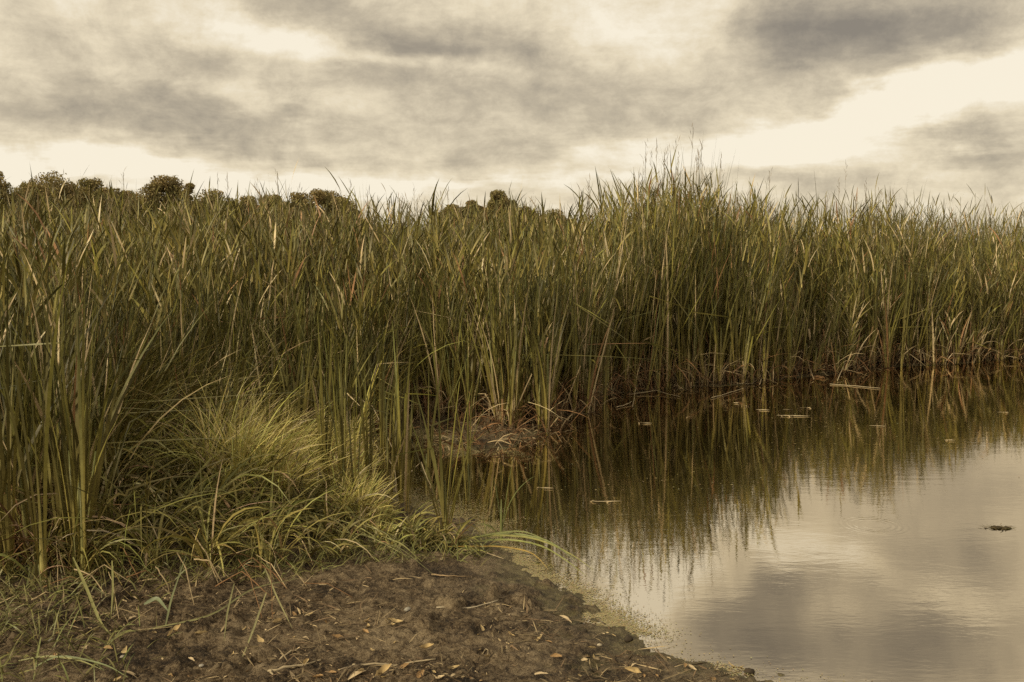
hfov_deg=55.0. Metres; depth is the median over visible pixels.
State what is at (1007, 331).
cattail
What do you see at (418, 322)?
cattail
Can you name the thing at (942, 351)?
cattail
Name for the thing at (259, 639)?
fallen leaf
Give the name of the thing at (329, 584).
dead stem
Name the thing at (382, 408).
cattail
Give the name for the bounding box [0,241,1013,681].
ground
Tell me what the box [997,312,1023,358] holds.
cattail
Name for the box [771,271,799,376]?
cattail
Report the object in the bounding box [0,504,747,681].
straw litter
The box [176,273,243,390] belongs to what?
cattail
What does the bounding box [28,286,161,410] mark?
cattail
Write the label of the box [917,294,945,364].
cattail
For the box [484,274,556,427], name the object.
cattail
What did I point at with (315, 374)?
cattail
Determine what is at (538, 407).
cattail
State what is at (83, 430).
cattail
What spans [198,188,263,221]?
broadleaf tree
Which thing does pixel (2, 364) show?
cattail
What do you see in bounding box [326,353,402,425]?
cattail
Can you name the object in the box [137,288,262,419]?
cattail
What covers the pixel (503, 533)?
fallen cattail
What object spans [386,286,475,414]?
cattail
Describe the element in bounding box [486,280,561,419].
cattail
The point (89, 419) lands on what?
cattail
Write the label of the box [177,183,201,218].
broadleaf tree
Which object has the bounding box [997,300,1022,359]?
cattail
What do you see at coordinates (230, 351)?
cattail
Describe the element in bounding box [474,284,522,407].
cattail
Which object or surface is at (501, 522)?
cattail shoot
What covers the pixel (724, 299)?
cattail
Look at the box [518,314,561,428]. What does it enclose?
cattail
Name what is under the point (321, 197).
broadleaf tree
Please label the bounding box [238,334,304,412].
cattail
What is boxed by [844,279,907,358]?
cattail
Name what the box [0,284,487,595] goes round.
grass
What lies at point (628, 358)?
cattail
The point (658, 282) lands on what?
cattail
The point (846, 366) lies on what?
cattail
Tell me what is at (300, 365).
cattail
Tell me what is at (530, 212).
broadleaf tree
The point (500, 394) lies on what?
cattail
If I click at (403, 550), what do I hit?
bent blade
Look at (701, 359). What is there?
cattail
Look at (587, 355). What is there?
cattail
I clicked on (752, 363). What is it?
cattail
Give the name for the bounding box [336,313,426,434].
cattail
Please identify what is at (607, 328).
cattail
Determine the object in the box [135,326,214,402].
cattail
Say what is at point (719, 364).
cattail
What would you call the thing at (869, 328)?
cattail
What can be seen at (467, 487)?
cattail
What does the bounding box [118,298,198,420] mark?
cattail
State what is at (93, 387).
cattail
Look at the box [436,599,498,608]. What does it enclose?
stick
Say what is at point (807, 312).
cattail
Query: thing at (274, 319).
cattail
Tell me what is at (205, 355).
cattail
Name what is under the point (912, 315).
cattail
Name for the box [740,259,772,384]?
cattail
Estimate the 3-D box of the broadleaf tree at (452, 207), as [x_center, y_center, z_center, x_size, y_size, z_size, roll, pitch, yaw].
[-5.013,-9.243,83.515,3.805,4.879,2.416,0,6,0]
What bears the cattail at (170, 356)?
on the ground at (442, 631)
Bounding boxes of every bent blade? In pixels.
[19,655,99,668]
[26,655,126,676]
[33,637,40,679]
[72,557,110,634]
[111,560,113,613]
[121,439,179,458]
[144,597,167,610]
[153,578,297,627]
[165,556,185,626]
[224,584,233,637]
[239,592,266,664]
[265,568,291,626]
[300,509,376,560]
[317,513,385,543]
[332,509,386,543]
[364,525,408,560]
[368,540,434,575]
[383,536,421,561]
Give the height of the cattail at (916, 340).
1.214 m
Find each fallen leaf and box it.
[167,624,180,635]
[257,635,263,641]
[273,618,281,622]
[348,670,365,679]
[375,663,390,675]
[388,618,402,622]
[416,670,423,677]
[419,643,433,648]
[550,653,561,656]
[625,666,640,672]
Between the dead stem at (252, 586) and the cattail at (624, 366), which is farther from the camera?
the cattail at (624, 366)
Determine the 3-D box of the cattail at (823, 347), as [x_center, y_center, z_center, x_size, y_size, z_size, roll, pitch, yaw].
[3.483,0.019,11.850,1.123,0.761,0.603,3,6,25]
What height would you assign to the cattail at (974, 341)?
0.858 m
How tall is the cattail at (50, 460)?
1.272 m
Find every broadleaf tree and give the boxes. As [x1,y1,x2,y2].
[0,171,24,218]
[1,181,36,204]
[11,170,114,221]
[62,177,114,221]
[99,187,133,222]
[120,190,160,229]
[125,175,205,229]
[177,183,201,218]
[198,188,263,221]
[239,195,258,208]
[258,194,280,224]
[267,191,310,219]
[283,188,359,225]
[438,203,468,231]
[447,200,482,227]
[476,189,524,231]
[520,206,550,229]
[544,208,576,236]
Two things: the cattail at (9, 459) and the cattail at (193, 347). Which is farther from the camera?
the cattail at (193, 347)
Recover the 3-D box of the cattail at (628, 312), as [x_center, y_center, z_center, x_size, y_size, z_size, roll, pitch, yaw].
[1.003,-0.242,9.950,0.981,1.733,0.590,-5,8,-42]
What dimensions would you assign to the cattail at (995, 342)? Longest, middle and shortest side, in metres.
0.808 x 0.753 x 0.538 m
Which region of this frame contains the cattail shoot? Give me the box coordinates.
[483,409,532,538]
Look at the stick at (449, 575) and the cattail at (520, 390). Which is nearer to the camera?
the stick at (449, 575)
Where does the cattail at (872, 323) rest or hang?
on the ground at (442, 631)
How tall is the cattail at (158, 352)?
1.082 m
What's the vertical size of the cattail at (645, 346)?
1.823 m
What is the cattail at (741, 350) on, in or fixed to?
on the ground at (442, 631)
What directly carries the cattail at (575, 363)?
on the ground at (442, 631)
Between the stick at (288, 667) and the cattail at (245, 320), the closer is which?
the stick at (288, 667)
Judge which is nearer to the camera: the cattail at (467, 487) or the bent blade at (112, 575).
the bent blade at (112, 575)
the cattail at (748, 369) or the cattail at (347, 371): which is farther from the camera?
the cattail at (748, 369)
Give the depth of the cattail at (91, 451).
4.76 m
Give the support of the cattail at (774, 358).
on the ground at (442, 631)
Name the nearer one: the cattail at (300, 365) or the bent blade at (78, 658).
the bent blade at (78, 658)
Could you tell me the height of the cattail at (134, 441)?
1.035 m
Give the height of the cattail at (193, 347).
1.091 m
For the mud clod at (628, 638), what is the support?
on the ground at (442, 631)
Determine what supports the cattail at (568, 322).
on the water
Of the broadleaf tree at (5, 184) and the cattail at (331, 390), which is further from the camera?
the broadleaf tree at (5, 184)
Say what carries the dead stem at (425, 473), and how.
on the water
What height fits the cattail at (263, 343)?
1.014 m
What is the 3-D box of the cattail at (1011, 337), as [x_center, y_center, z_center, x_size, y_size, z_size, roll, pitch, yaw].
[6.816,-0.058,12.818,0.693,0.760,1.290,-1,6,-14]
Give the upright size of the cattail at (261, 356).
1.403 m
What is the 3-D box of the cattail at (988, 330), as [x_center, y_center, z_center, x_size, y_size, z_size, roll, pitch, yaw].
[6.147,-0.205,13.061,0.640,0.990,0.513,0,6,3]
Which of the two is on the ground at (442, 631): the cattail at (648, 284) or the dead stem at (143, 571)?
the dead stem at (143, 571)
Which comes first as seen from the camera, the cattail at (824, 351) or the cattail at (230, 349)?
the cattail at (230, 349)
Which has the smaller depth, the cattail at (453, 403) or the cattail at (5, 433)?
the cattail at (5, 433)
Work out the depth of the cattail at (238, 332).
7.85 m
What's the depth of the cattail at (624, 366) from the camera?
10.14 m
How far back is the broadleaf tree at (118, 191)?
70.97 m
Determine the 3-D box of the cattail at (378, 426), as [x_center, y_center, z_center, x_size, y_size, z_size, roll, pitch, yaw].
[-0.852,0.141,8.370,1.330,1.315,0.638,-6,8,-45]
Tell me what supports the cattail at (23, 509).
on the ground at (442, 631)
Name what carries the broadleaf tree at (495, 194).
on the ground at (442, 631)
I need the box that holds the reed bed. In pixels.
[0,123,1023,512]
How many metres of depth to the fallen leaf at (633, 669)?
3.56 m
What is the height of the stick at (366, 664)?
0.034 m
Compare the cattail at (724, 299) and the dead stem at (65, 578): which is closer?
the dead stem at (65, 578)
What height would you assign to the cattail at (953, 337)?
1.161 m
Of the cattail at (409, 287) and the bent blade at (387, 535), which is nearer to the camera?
the bent blade at (387, 535)
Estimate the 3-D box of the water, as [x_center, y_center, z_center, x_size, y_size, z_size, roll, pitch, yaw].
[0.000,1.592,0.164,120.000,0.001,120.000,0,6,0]
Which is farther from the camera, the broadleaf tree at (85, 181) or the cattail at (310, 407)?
the broadleaf tree at (85, 181)
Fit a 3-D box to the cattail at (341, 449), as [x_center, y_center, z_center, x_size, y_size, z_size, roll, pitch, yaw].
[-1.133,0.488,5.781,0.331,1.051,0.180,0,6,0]
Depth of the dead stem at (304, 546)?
4.71 m
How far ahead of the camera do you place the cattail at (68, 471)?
4.45 m
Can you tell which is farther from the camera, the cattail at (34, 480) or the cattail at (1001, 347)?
the cattail at (1001, 347)
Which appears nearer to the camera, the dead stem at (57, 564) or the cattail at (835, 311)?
the dead stem at (57, 564)
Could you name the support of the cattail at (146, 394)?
on the ground at (442, 631)
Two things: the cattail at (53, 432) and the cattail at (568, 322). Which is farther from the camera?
the cattail at (568, 322)
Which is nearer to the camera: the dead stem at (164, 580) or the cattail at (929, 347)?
the dead stem at (164, 580)
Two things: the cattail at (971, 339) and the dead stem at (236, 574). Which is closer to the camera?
the dead stem at (236, 574)
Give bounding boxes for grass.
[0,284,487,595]
[0,521,497,681]
[125,345,408,543]
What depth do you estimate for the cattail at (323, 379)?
7.73 m
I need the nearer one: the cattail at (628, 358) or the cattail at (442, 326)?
the cattail at (442, 326)
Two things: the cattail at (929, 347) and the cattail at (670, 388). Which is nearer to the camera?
the cattail at (670, 388)
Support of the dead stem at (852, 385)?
on the water
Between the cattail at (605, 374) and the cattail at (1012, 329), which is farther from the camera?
the cattail at (1012, 329)
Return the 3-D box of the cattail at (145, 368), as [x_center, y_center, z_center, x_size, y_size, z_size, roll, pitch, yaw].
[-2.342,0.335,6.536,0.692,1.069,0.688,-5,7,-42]
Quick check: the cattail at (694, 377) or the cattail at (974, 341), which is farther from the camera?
the cattail at (974, 341)
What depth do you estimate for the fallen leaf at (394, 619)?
3.98 m
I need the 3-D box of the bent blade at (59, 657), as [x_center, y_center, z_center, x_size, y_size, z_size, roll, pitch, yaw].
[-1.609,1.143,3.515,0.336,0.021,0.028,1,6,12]
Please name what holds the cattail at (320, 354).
on the ground at (442, 631)
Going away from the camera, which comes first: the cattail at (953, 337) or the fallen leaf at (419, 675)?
the fallen leaf at (419, 675)
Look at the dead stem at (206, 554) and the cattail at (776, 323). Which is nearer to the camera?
the dead stem at (206, 554)
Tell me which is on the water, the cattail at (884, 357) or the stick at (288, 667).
the cattail at (884, 357)
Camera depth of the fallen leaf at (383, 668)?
3.49 m
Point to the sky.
(477, 96)
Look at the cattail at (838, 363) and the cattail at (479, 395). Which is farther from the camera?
the cattail at (838, 363)
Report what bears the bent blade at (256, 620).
on the ground at (442, 631)
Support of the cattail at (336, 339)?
on the ground at (442, 631)
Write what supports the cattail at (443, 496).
on the water
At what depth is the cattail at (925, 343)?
12.55 m
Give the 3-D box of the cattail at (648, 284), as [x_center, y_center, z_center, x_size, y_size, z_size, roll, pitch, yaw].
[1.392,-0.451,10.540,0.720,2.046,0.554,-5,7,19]
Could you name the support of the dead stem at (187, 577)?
on the ground at (442, 631)
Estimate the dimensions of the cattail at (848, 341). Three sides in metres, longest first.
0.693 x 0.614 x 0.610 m
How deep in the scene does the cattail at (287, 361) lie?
7.80 m
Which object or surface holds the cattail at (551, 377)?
on the ground at (442, 631)
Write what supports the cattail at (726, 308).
on the water
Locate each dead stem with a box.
[31,591,60,599]
[42,576,97,587]
[56,541,58,587]
[71,564,139,587]
[74,569,106,595]
[107,537,139,581]
[126,570,163,579]
[155,566,173,602]
[177,553,194,605]
[191,531,219,586]
[194,559,224,584]
[201,565,235,583]
[215,571,269,595]
[231,557,274,577]
[239,561,261,616]
[243,564,288,582]
[256,555,286,587]
[263,538,282,577]
[270,563,272,618]
[293,533,312,564]
[307,583,352,597]
[411,462,432,491]
[629,390,679,396]
[831,384,875,387]
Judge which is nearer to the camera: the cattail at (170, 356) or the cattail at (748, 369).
the cattail at (170, 356)
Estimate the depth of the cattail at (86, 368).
4.97 m
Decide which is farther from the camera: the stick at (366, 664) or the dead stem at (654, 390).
the dead stem at (654, 390)
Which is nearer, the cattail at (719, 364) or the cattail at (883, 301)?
the cattail at (719, 364)
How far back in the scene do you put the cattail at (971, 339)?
12.83 m
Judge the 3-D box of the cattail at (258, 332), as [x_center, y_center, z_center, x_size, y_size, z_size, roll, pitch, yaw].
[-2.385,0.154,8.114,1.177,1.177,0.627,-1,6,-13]
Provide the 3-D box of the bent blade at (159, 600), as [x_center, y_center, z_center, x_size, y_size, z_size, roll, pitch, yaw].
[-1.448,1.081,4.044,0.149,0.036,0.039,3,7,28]
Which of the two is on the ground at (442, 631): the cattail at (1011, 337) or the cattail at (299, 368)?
the cattail at (299, 368)
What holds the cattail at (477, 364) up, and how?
on the ground at (442, 631)
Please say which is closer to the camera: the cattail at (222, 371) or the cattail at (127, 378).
the cattail at (127, 378)
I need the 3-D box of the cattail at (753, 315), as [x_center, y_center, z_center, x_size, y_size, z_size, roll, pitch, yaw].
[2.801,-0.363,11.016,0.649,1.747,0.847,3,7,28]
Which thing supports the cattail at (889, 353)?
on the water
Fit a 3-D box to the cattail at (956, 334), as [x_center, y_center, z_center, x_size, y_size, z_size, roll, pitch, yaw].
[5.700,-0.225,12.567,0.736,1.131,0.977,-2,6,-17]
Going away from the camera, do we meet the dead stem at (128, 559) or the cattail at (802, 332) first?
the dead stem at (128, 559)
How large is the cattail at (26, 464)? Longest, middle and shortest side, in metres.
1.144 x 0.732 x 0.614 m
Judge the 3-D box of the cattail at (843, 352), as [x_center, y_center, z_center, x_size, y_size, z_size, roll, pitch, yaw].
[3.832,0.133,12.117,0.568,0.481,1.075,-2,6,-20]
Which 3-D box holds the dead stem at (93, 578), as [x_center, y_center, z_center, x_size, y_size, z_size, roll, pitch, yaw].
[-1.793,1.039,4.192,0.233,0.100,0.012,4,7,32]
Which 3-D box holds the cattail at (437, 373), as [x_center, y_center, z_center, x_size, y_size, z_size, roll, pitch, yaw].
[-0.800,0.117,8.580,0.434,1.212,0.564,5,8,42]
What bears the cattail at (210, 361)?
on the ground at (442, 631)
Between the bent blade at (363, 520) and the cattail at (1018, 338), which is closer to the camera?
the bent blade at (363, 520)
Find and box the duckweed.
[362,378,1004,681]
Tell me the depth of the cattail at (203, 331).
7.58 m
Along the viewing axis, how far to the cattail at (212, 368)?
7.48 m
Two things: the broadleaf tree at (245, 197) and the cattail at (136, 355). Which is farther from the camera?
the broadleaf tree at (245, 197)
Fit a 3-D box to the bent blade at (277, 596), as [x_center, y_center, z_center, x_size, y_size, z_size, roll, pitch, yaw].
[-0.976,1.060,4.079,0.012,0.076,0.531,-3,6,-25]
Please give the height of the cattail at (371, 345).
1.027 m
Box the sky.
[0,0,1023,240]
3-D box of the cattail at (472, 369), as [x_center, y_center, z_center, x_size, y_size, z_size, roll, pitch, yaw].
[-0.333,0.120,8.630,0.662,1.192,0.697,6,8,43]
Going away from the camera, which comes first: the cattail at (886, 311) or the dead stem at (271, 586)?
the dead stem at (271, 586)
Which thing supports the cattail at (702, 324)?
on the ground at (442, 631)
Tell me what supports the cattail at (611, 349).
on the ground at (442, 631)
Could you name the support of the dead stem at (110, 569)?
on the ground at (442, 631)
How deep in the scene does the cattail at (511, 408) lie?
8.15 m
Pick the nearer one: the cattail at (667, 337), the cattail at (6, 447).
the cattail at (6, 447)
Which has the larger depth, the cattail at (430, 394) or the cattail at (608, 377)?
the cattail at (608, 377)
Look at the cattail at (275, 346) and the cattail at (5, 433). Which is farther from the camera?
the cattail at (275, 346)
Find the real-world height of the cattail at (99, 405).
1.214 m
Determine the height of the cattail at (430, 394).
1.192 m
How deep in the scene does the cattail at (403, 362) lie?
8.62 m
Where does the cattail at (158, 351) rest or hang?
on the ground at (442, 631)
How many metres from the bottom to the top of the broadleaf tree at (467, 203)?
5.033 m
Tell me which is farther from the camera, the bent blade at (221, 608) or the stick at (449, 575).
the stick at (449, 575)
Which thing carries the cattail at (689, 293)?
on the water
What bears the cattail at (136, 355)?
on the ground at (442, 631)
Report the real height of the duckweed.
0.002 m
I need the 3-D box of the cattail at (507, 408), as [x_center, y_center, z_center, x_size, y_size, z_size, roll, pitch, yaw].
[0.486,0.074,8.195,1.461,1.405,0.632,2,6,16]
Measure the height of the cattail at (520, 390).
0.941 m
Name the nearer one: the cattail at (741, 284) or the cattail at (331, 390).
the cattail at (331, 390)
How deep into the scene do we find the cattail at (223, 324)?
8.00 m
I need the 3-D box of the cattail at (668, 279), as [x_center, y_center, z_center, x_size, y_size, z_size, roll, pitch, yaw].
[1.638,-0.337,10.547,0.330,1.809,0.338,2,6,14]
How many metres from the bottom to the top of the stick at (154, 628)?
0.019 m
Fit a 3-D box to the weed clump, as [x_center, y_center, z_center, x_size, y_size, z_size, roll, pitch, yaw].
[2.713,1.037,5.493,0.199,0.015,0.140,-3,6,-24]
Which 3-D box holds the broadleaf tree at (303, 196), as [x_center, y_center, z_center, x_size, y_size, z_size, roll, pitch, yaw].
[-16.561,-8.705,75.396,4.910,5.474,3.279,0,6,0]
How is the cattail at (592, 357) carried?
on the ground at (442, 631)
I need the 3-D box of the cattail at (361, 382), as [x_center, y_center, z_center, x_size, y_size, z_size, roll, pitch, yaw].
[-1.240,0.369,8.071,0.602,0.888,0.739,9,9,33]
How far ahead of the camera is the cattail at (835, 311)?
11.86 m
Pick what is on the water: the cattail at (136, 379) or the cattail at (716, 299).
the cattail at (716, 299)
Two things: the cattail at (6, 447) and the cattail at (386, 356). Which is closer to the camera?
the cattail at (6, 447)
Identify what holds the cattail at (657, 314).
on the water
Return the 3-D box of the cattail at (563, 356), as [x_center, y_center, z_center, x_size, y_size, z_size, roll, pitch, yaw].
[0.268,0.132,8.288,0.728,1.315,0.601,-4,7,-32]
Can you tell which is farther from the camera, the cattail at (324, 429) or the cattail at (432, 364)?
the cattail at (432, 364)
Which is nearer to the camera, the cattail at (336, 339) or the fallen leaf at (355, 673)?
the fallen leaf at (355, 673)
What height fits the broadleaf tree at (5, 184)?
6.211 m
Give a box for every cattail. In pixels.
[0,222,50,573]
[0,239,200,575]
[0,244,81,584]
[0,274,123,529]
[0,304,103,567]
[0,306,175,552]
[0,307,10,487]
[0,307,133,426]
[0,338,103,550]
[0,354,73,551]
[0,362,87,568]
[0,387,22,510]
[1,293,119,450]
[1,293,222,427]
[1,326,140,568]
[1,345,218,447]
[3,300,42,491]
[3,339,94,545]
[3,373,115,563]
[4,317,169,571]
[8,310,150,553]
[10,299,130,452]
[11,319,137,460]
[12,268,128,479]
[12,327,59,468]
[14,389,144,531]
[21,286,173,474]
[21,339,68,448]
[24,256,81,563]
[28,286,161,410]
[35,303,323,448]
[39,335,181,567]
[54,321,173,515]
[65,332,149,461]
[66,352,231,449]
[71,345,152,481]
[80,293,199,415]
[85,323,223,444]
[88,311,164,406]
[88,331,205,422]
[101,311,196,389]
[102,319,179,425]
[107,310,198,443]
[117,311,186,401]
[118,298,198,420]
[121,346,189,408]
[122,330,231,393]
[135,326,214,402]
[136,308,183,395]
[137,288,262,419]
[148,284,222,380]
[157,329,269,371]
[162,299,205,400]
[166,294,290,379]
[167,307,216,404]
[173,281,258,377]
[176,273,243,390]
[176,339,251,400]
[178,283,218,392]
[186,334,238,399]
[189,252,243,348]
[196,347,246,396]
[200,283,269,405]
[202,289,260,399]
[204,313,266,392]
[213,280,247,359]
[216,269,313,396]
[223,336,332,416]
[228,304,283,388]
[228,306,290,367]
[233,262,276,361]
[234,304,326,418]
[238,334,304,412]
[246,276,308,392]
[247,332,333,393]
[249,309,338,396]
[254,309,359,413]
[263,297,350,405]
[269,321,339,417]
[272,333,356,418]
[279,315,335,388]
[280,330,357,394]
[281,313,339,484]
[288,350,316,401]
[292,302,367,424]
[294,338,348,481]
[304,362,367,414]
[305,334,385,420]
[308,303,356,388]
[312,308,387,423]
[312,339,362,400]
[324,334,390,418]
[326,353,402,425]
[330,284,427,432]
[332,331,376,425]
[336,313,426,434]
[342,378,365,491]
[346,307,385,400]
[351,337,384,478]
[352,315,436,502]
[358,316,428,408]
[366,326,415,409]
[367,307,399,405]
[374,291,484,417]
[378,340,391,479]
[385,316,504,539]
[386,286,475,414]
[389,251,419,357]
[391,330,446,418]
[393,280,425,397]
[395,259,437,384]
[395,315,423,419]
[395,316,432,410]
[405,288,453,416]
[409,340,462,482]
[410,283,478,410]
[413,290,486,414]
[415,279,501,412]
[417,312,466,409]
[418,274,462,377]
[420,280,436,415]
[425,308,477,414]
[427,530,591,575]
[429,299,489,418]
[433,292,523,417]
[434,341,482,500]
[438,317,476,415]
[442,315,486,411]
[456,299,548,415]
[459,252,524,420]
[463,238,552,416]
[468,293,573,422]
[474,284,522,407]
[475,324,524,409]
[480,326,549,423]
[483,278,655,424]
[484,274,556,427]
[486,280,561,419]
[501,304,553,421]
[503,267,532,427]
[505,321,567,430]
[510,278,588,414]
[512,300,575,429]
[513,277,589,433]
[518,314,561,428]
[519,244,547,352]
[526,245,581,410]
[541,225,647,398]
[552,266,588,416]
[553,259,607,405]
[555,276,619,409]
[556,252,657,413]
[558,246,582,406]
[560,312,606,407]
[561,255,614,408]
[569,249,621,393]
[569,263,612,396]
[581,240,629,376]
[584,265,637,391]
[584,276,639,397]
[585,239,654,387]
[591,262,619,408]
[602,283,664,395]
[612,216,664,384]
[613,289,648,389]
[620,204,672,385]
[620,220,711,392]
[623,205,677,393]
[631,237,665,388]
[633,214,675,390]
[634,202,721,389]
[635,218,707,391]
[640,278,672,388]
[642,250,686,384]
[644,227,699,389]
[647,238,679,362]
[652,227,679,355]
[653,254,774,388]
[659,220,730,385]
[660,225,723,387]
[660,229,715,384]
[665,264,723,386]
[677,238,701,334]
[684,246,729,350]
[689,249,721,384]
[692,288,753,382]
[699,234,749,380]
[704,221,755,375]
[704,247,753,361]
[705,271,744,384]
[713,235,771,379]
[716,259,753,381]
[722,260,781,383]
[722,297,753,382]
[725,227,751,339]
[726,233,795,381]
[729,272,798,377]
[731,278,779,381]
[740,245,792,383]
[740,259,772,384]
[742,288,794,380]
[743,262,785,379]
[752,239,785,382]
[755,292,795,370]
[768,223,784,381]
[769,240,807,379]
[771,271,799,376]
[788,301,806,362]
[793,280,829,363]
[793,287,817,361]
[797,312,826,373]
[800,320,837,374]
[804,311,831,371]
[808,314,843,373]
[809,331,842,371]
[819,257,848,370]
[821,325,884,371]
[821,336,864,366]
[822,343,858,373]
[823,321,867,362]
[823,332,866,375]
[827,341,857,371]
[834,292,875,364]
[841,294,898,365]
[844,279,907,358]
[846,285,883,366]
[858,258,906,350]
[862,264,890,367]
[867,284,912,367]
[867,289,947,367]
[877,276,902,367]
[890,277,909,360]
[892,241,960,367]
[892,243,925,361]
[892,263,924,349]
[895,309,957,365]
[901,275,936,363]
[909,255,948,364]
[909,275,962,360]
[913,305,957,365]
[914,273,942,362]
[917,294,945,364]
[924,286,1008,360]
[933,308,955,346]
[934,287,964,359]
[934,288,969,361]
[934,304,979,364]
[947,305,1023,363]
[950,310,998,359]
[959,311,988,360]
[963,297,1023,361]
[965,289,1003,361]
[965,299,1010,354]
[973,292,1001,360]
[973,318,1002,360]
[983,306,1014,360]
[986,315,1016,360]
[990,310,1019,354]
[993,313,1023,357]
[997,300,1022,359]
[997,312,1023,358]
[1006,296,1022,358]
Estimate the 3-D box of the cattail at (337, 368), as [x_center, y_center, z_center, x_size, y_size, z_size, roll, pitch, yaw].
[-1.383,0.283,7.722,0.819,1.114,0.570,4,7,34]
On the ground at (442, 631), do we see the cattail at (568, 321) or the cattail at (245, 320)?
the cattail at (245, 320)
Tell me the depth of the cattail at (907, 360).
12.50 m
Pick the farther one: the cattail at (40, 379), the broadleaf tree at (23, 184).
the broadleaf tree at (23, 184)
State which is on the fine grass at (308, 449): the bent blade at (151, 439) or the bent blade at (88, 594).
the bent blade at (151, 439)
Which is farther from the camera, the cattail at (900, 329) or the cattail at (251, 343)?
the cattail at (900, 329)
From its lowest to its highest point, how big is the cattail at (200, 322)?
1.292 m
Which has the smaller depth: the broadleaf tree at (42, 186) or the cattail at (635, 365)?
the cattail at (635, 365)
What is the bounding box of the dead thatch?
[0,320,1023,577]
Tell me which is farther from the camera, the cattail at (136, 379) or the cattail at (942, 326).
the cattail at (942, 326)
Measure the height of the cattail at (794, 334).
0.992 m
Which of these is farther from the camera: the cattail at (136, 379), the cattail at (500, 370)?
the cattail at (500, 370)
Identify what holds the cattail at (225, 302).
on the ground at (442, 631)
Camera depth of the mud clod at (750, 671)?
3.64 m
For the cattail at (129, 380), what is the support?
on the ground at (442, 631)
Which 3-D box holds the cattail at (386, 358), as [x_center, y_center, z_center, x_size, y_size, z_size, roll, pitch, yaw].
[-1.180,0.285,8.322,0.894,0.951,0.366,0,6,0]
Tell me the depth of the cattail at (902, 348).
12.28 m
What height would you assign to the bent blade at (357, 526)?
0.106 m
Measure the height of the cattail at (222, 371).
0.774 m
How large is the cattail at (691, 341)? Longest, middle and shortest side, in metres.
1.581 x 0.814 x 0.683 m
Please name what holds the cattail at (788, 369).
on the water
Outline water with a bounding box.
[368,358,1023,681]
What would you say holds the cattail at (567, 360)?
on the ground at (442, 631)
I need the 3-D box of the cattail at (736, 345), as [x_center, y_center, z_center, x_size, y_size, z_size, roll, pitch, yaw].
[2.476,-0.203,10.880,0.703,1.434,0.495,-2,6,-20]
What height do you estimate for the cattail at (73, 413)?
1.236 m
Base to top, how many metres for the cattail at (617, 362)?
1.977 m
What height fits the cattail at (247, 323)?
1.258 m
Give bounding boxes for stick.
[137,626,172,630]
[272,659,320,671]
[352,658,435,666]
[431,574,468,576]
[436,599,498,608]
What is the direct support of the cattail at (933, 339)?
in the water
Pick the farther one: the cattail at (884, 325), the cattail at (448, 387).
the cattail at (884, 325)
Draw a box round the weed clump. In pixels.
[983,523,1016,530]
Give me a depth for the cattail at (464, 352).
8.73 m
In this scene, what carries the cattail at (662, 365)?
on the ground at (442, 631)
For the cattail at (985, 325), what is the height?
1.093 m
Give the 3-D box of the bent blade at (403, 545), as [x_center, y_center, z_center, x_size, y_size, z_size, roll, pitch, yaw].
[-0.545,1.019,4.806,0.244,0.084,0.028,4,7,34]
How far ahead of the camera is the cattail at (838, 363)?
11.76 m
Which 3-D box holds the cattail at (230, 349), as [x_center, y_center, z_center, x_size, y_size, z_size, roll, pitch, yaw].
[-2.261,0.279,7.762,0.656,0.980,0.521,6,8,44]
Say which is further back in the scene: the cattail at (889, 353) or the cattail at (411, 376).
the cattail at (889, 353)
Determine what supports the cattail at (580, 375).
on the ground at (442, 631)
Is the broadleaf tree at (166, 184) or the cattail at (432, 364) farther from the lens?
the broadleaf tree at (166, 184)
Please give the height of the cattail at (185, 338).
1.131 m
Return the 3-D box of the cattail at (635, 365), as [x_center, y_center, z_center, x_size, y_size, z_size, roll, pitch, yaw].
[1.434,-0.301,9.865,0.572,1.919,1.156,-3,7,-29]
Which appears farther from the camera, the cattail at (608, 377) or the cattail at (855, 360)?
the cattail at (855, 360)
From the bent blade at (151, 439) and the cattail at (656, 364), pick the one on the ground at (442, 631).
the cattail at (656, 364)
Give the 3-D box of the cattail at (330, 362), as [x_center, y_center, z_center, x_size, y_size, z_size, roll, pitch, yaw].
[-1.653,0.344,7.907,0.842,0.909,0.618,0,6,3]
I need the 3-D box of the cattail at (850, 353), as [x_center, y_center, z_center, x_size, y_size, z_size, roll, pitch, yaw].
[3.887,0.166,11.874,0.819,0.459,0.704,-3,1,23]
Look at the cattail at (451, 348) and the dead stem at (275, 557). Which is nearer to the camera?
the dead stem at (275, 557)
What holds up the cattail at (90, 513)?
on the ground at (442, 631)
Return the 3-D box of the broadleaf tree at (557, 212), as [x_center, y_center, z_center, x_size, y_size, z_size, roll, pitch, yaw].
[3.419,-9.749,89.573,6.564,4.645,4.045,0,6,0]
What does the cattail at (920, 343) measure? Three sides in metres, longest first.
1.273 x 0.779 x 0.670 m
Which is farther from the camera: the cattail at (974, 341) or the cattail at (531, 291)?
the cattail at (974, 341)
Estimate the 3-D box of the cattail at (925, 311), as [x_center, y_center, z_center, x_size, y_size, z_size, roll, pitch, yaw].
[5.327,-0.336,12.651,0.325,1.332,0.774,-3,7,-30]
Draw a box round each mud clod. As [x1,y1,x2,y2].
[624,634,632,641]
[744,668,754,673]
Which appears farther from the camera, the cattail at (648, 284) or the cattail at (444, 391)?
the cattail at (648, 284)
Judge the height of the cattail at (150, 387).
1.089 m

